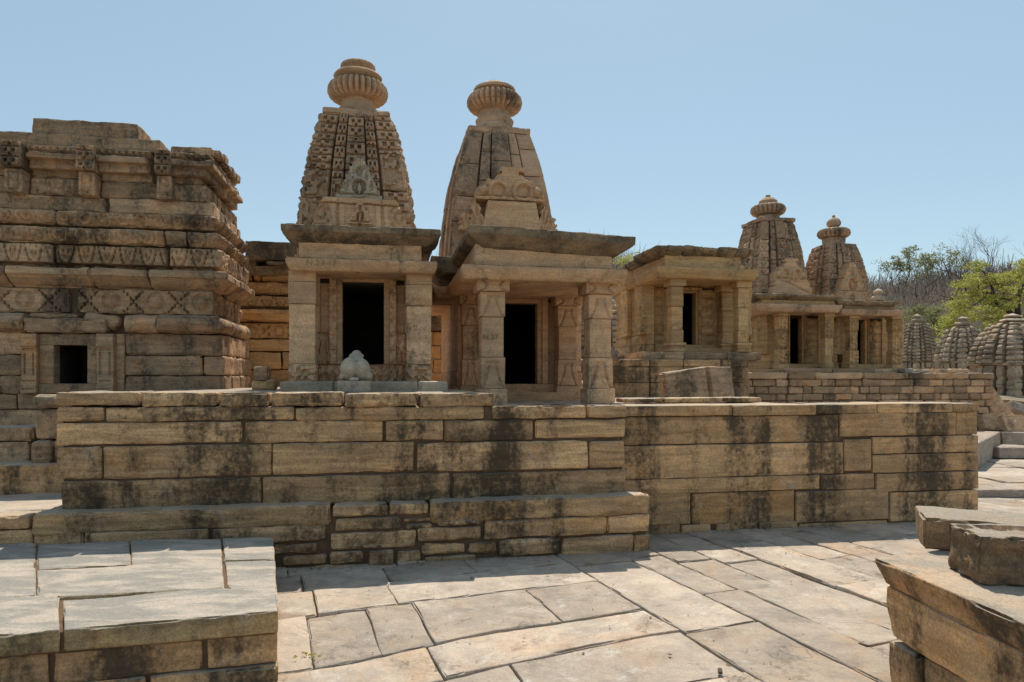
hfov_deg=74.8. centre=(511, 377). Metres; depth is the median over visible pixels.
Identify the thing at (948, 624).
stone ledge
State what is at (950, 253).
tree
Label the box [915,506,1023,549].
carved block
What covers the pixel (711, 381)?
standing slab
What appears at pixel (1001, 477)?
raised court paving
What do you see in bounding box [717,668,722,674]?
dry leaf
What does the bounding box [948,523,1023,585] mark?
carved block
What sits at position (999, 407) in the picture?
carved slab
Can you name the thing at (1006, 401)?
carved slab
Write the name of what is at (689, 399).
stone kerb
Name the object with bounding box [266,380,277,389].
stone block
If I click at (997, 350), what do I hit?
shrine
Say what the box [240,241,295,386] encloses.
ruined temple
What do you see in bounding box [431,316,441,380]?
stone wall
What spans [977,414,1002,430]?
carved slab
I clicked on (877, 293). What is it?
shrine
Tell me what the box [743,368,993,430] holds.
terrace wall
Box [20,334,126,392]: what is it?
window frame
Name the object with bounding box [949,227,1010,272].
tree
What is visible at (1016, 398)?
back terrace ground
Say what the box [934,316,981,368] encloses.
shrine
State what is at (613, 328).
shrine
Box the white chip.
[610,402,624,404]
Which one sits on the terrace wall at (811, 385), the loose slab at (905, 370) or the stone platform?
the loose slab at (905, 370)
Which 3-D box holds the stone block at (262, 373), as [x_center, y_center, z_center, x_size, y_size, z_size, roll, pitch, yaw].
[-2.939,-0.048,7.899,0.172,0.169,0.208,0,0,-10]
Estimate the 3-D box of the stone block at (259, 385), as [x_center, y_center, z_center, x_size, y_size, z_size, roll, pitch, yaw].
[-2.937,0.092,7.908,0.233,0.125,0.281,0,0,-11]
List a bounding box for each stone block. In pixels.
[252,380,266,389]
[254,367,270,380]
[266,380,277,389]
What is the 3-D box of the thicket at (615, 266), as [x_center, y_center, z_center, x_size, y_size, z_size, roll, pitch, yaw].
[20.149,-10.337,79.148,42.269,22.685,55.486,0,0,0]
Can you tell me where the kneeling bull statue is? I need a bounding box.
[337,350,372,392]
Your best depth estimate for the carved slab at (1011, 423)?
13.59 m
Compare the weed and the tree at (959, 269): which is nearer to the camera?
the weed
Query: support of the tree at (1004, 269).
on the hill
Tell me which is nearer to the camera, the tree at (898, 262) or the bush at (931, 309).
the bush at (931, 309)
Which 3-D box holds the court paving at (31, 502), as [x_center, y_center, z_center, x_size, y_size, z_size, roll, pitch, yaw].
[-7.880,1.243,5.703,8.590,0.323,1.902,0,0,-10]
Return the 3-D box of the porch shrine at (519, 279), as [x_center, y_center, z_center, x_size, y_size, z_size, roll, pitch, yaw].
[0.003,-2.225,9.636,2.420,5.348,4.748,0,0,-10]
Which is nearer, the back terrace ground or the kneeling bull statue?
the kneeling bull statue
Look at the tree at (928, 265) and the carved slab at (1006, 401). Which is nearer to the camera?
the carved slab at (1006, 401)
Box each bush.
[613,250,639,266]
[897,303,947,338]
[932,329,943,344]
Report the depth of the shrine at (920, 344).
27.58 m
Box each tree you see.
[867,273,935,300]
[871,253,963,300]
[874,245,928,292]
[905,252,941,284]
[915,256,1023,331]
[916,242,970,280]
[932,230,982,272]
[941,246,976,291]
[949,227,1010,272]
[980,242,1023,295]
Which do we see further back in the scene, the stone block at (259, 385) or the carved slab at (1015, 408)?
the carved slab at (1015, 408)
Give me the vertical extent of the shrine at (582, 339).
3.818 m
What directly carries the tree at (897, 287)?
on the hill
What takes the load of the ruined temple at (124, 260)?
on the court paving at (31, 502)
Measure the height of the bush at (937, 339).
2.575 m
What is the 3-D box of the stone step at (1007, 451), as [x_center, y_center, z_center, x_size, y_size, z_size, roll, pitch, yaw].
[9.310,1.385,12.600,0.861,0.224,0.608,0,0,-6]
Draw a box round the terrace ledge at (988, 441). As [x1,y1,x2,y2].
[972,431,1023,468]
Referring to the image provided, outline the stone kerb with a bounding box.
[616,397,760,402]
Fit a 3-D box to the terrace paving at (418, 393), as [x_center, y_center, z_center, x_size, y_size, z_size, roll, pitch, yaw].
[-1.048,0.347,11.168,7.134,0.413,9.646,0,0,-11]
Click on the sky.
(654, 122)
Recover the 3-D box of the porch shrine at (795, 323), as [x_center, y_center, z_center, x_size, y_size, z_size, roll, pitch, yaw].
[5.926,-2.093,15.050,2.663,4.111,2.865,0,0,-10]
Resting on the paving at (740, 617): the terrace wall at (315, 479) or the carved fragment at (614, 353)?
the terrace wall at (315, 479)
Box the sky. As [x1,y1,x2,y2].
[0,0,1023,286]
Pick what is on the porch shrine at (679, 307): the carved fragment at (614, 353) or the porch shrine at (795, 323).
the carved fragment at (614, 353)
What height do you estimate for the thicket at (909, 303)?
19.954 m
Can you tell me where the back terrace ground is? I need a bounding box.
[999,395,1023,401]
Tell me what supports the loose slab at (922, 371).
on the terrace wall at (811, 385)
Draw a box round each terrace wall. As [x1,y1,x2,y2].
[0,391,649,571]
[614,402,978,534]
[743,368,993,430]
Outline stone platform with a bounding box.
[0,537,277,681]
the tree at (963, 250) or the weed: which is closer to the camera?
the weed
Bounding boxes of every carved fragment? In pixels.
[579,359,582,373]
[611,347,618,358]
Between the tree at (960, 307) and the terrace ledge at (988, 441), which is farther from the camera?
the tree at (960, 307)
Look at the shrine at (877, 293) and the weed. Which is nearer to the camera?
the weed
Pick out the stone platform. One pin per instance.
(188, 610)
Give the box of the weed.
[293,652,321,658]
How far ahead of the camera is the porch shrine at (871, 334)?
14.72 m
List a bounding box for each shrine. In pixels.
[280,58,447,391]
[430,80,635,403]
[581,306,583,358]
[611,299,616,348]
[612,245,760,396]
[737,195,842,371]
[805,215,903,368]
[871,288,901,361]
[902,314,937,368]
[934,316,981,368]
[966,313,1023,396]
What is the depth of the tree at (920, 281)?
77.96 m
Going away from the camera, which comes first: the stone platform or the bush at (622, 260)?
the stone platform
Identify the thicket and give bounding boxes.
[589,230,645,309]
[867,248,1023,363]
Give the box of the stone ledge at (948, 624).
[874,550,1023,681]
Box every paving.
[0,493,61,510]
[117,387,766,406]
[275,497,1023,681]
[973,458,1023,497]
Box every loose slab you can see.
[898,368,912,372]
[913,370,929,372]
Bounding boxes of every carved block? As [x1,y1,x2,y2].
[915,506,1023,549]
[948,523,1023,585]
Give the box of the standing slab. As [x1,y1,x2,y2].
[659,366,734,397]
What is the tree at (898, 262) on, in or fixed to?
on the hill
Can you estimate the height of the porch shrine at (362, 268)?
4.337 m
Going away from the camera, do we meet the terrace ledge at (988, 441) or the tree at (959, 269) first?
the terrace ledge at (988, 441)
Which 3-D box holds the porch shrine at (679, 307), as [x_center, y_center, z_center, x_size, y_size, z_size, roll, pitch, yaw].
[2.821,-0.322,12.009,3.072,3.653,2.817,0,0,-11]
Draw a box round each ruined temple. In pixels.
[0,118,254,494]
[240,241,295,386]
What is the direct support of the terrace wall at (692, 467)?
on the paving at (740, 617)
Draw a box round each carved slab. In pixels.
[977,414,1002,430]
[989,385,1013,415]
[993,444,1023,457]
[998,415,1023,431]
[1003,399,1023,403]
[1005,401,1023,415]

